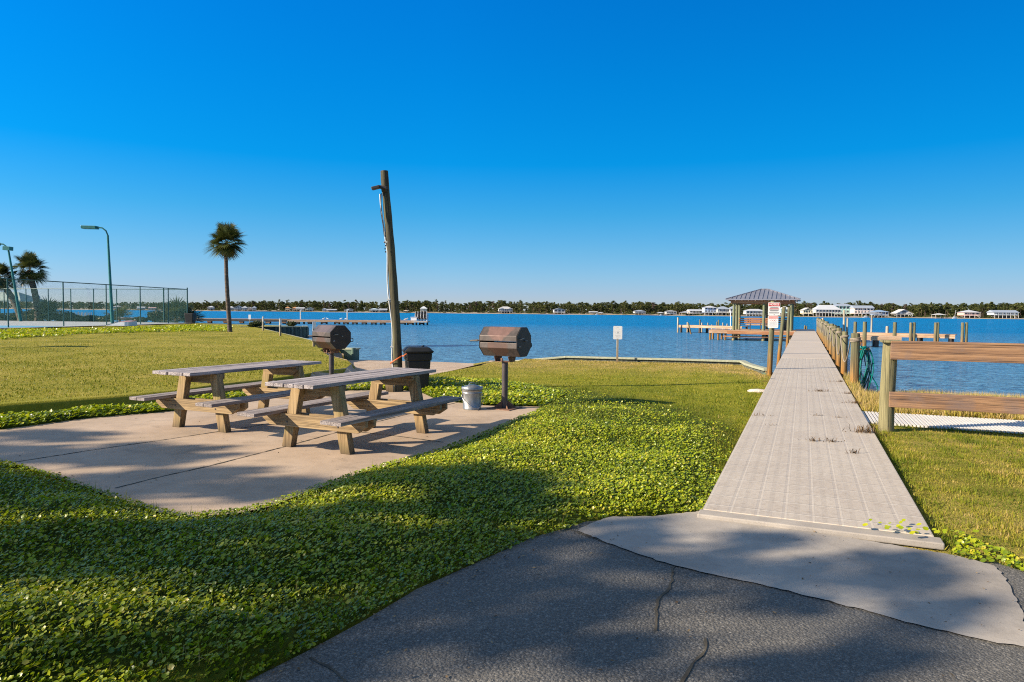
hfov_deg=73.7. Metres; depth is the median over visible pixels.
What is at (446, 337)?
lake water
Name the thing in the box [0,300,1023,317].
woods
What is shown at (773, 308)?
notice sign
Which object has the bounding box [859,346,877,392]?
garden hose
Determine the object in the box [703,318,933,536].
boardwalk
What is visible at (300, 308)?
shore house
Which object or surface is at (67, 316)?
shrub
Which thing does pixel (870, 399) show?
grass
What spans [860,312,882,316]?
boathouse
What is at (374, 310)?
shore house
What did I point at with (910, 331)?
mooring pile
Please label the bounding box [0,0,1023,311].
sky
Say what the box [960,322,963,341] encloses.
mooring pile
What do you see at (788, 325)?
mooring pile
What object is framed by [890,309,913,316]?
shore house
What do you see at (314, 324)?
sign post
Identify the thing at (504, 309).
shore house
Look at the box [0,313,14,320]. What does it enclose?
shrub
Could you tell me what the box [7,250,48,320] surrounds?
sabal palm
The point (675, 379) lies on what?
grass
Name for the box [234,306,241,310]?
shore house
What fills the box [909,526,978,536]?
creeping leaves
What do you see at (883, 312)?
shore house
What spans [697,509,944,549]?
walkway sill
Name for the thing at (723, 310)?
shore house
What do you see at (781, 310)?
shore house
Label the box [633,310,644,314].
shore house
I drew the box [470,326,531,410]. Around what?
pedestal grill
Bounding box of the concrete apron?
[578,510,1023,645]
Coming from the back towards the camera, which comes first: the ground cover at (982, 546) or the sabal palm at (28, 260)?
the sabal palm at (28, 260)
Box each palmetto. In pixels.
[24,297,67,320]
[103,303,133,320]
[155,296,193,322]
[171,301,204,322]
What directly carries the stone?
on the lawn at (244, 333)
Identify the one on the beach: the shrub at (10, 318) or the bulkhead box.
the bulkhead box
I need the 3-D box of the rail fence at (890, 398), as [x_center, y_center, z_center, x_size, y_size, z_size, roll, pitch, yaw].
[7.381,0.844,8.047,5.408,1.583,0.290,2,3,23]
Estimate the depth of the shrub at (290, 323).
52.71 m
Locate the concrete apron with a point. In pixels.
(953, 585)
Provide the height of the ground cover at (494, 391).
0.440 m
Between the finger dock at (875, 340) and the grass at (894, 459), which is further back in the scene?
the finger dock at (875, 340)
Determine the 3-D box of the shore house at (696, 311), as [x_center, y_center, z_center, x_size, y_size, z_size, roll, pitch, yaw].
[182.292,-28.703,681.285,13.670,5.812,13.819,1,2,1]
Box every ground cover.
[0,324,232,338]
[0,376,565,426]
[0,382,737,681]
[952,531,1023,570]
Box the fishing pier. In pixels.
[117,317,429,324]
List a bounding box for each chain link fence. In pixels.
[0,278,7,326]
[7,278,187,326]
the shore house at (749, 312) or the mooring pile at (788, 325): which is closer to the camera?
the mooring pile at (788, 325)
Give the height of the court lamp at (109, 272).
8.095 m
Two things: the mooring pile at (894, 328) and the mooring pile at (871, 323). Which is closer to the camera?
the mooring pile at (894, 328)
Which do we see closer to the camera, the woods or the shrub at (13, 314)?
the shrub at (13, 314)
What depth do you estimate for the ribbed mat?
9.72 m
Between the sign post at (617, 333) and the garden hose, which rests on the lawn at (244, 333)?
the sign post at (617, 333)
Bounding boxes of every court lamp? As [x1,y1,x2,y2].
[0,243,21,320]
[81,225,113,322]
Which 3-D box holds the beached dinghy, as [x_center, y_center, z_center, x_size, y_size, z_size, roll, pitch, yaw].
[-27.459,-1.245,48.051,1.547,0.355,1.140,1,2,0]
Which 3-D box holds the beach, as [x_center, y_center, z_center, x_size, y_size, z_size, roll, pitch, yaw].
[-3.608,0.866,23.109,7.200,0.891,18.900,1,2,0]
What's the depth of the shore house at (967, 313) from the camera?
558.97 m
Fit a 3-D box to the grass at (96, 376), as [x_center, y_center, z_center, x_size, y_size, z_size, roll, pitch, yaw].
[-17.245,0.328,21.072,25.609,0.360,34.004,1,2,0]
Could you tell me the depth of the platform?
56.55 m
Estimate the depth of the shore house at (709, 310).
661.19 m
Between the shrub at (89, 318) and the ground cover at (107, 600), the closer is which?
the ground cover at (107, 600)
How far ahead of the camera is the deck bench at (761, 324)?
59.44 m
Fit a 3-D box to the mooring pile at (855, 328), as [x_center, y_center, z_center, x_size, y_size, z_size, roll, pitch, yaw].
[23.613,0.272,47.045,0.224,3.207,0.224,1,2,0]
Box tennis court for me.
[0,321,176,327]
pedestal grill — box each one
[308,325,352,374]
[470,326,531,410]
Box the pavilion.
[723,289,800,340]
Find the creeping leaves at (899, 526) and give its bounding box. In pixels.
[862,519,920,529]
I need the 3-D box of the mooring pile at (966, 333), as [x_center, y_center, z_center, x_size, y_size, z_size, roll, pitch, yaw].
[32.610,0.266,49.043,0.202,3.212,0.202,1,2,0]
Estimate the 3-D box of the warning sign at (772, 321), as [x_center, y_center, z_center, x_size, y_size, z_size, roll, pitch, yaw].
[6.925,-0.512,18.108,0.265,0.335,0.012,1,2,8]
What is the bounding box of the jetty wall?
[240,326,308,337]
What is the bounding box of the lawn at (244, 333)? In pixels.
[0,321,1023,681]
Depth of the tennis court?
52.93 m
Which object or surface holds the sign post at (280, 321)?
on the lawn at (244, 333)
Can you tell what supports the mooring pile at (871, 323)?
in the lake water
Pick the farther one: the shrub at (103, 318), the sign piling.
the shrub at (103, 318)
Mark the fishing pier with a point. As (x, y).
(298, 321)
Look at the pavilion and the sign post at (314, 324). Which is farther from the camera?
the pavilion
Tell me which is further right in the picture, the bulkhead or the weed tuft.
the weed tuft
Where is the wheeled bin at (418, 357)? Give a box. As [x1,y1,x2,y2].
[402,345,433,389]
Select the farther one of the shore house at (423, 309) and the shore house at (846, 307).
the shore house at (423, 309)
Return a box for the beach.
[310,353,494,387]
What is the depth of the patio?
7.53 m
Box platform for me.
[709,329,730,339]
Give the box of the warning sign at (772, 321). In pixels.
[768,315,777,327]
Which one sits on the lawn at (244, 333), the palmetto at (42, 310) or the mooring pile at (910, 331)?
the palmetto at (42, 310)
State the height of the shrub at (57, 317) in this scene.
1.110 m
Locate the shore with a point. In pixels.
(589, 314)
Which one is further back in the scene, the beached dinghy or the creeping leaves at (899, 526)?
the beached dinghy
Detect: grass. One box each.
[0,330,348,401]
[428,359,770,515]
[524,359,732,366]
[840,371,1023,420]
[870,421,1023,571]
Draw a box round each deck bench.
[739,318,767,329]
[747,318,786,328]
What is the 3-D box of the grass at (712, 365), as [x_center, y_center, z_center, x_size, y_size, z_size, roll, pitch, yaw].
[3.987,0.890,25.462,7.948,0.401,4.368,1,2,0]
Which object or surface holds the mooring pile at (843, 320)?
in the lake water
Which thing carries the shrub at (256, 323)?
on the lawn at (244, 333)
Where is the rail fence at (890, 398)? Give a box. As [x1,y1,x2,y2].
[878,340,1023,431]
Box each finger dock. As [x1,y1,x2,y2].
[679,325,749,333]
[857,332,956,341]
[860,335,901,346]
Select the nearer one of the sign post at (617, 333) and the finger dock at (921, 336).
the sign post at (617, 333)
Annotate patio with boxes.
[0,390,539,516]
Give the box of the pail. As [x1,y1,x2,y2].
[461,382,482,409]
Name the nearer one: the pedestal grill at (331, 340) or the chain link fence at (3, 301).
the pedestal grill at (331, 340)
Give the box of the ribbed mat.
[862,411,1023,434]
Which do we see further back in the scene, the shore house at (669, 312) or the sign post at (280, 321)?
the shore house at (669, 312)
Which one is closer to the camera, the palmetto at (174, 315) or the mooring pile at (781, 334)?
the mooring pile at (781, 334)
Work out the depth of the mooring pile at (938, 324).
48.93 m
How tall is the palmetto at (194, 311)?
2.468 m
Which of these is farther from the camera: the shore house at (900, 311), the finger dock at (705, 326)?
the shore house at (900, 311)
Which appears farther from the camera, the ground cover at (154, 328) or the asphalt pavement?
the ground cover at (154, 328)
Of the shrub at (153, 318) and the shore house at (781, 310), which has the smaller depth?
the shrub at (153, 318)
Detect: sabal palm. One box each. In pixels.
[0,262,25,320]
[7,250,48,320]
[202,222,247,331]
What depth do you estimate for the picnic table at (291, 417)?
7.76 m
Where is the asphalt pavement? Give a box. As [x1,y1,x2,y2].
[249,521,1023,681]
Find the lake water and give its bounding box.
[1,309,1023,396]
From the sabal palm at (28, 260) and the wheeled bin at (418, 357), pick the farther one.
the sabal palm at (28, 260)
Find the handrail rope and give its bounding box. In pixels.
[816,319,860,361]
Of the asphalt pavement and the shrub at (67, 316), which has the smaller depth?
the asphalt pavement
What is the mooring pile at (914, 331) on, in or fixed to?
in the lake water
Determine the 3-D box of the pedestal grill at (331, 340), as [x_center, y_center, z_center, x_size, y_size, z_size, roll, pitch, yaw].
[-3.670,0.367,13.856,0.937,1.385,0.541,3,3,44]
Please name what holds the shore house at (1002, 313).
on the shore
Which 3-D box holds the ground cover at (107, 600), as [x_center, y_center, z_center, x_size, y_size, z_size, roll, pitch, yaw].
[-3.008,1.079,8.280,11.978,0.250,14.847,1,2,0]
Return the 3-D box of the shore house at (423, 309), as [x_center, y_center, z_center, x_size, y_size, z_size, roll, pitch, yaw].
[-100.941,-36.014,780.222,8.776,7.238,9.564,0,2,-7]
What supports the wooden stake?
on the lawn at (244, 333)
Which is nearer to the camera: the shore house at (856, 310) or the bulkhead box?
the bulkhead box
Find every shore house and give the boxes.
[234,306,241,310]
[296,307,304,310]
[369,308,378,311]
[420,306,426,311]
[498,306,511,312]
[553,308,564,313]
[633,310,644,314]
[665,310,676,314]
[687,309,701,313]
[702,306,716,314]
[716,306,729,314]
[743,309,762,315]
[780,306,787,315]
[799,308,813,315]
[812,305,841,316]
[834,304,851,315]
[850,305,873,315]
[869,310,888,316]
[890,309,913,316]
[957,310,979,317]
[987,310,1019,317]
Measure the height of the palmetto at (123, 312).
2.138 m
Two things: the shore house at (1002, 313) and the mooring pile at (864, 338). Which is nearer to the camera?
the mooring pile at (864, 338)
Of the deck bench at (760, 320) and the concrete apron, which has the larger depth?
the deck bench at (760, 320)
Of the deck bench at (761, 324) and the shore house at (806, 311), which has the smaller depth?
the deck bench at (761, 324)
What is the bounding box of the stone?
[747,389,764,392]
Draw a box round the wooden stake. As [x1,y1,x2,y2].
[386,385,393,391]
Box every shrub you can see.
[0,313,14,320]
[9,312,25,320]
[41,311,75,320]
[59,314,81,321]
[74,315,96,321]
[96,315,115,321]
[132,316,147,321]
[147,310,169,322]
[247,320,264,326]
[286,321,296,325]
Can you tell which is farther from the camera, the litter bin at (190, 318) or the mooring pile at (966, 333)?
the litter bin at (190, 318)
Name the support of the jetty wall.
in the lake water
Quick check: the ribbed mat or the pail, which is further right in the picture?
the ribbed mat
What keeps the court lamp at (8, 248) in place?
on the lawn at (244, 333)
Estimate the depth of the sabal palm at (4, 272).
64.72 m
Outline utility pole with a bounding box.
[371,170,403,391]
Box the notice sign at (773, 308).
[768,303,779,314]
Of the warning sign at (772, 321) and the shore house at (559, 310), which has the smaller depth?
the warning sign at (772, 321)
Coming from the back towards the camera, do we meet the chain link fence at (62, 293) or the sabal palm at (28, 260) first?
the sabal palm at (28, 260)
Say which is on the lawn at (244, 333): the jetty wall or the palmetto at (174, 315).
the palmetto at (174, 315)
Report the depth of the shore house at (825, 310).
614.72 m
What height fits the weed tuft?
0.145 m
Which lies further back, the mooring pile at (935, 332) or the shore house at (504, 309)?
the shore house at (504, 309)
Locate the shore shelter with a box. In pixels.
[0,292,42,313]
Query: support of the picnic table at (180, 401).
on the patio
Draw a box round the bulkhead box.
[340,347,360,359]
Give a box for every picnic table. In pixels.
[129,360,324,432]
[237,367,461,454]
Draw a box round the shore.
[1,307,1023,318]
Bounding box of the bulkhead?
[515,356,766,374]
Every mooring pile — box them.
[677,317,678,332]
[776,307,785,365]
[786,307,790,346]
[843,310,844,330]
[853,322,856,332]
[862,322,866,345]
[870,315,872,340]
[893,322,896,335]
[909,322,912,340]
[912,322,915,340]
[933,322,936,340]
[937,322,939,341]
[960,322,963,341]
[964,322,967,341]
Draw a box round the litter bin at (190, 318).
[184,313,196,323]
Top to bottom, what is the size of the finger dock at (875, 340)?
2.200 m
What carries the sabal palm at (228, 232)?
on the lawn at (244, 333)
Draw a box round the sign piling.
[767,301,775,375]
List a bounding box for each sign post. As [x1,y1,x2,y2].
[279,318,281,335]
[313,321,315,346]
[613,326,621,361]
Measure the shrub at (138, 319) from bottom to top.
0.765 m
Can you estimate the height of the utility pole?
4.309 m
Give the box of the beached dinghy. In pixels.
[106,321,136,325]
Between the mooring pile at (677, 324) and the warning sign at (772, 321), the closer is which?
the warning sign at (772, 321)
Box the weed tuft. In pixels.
[843,422,888,433]
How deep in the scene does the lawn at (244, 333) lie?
5.98 m

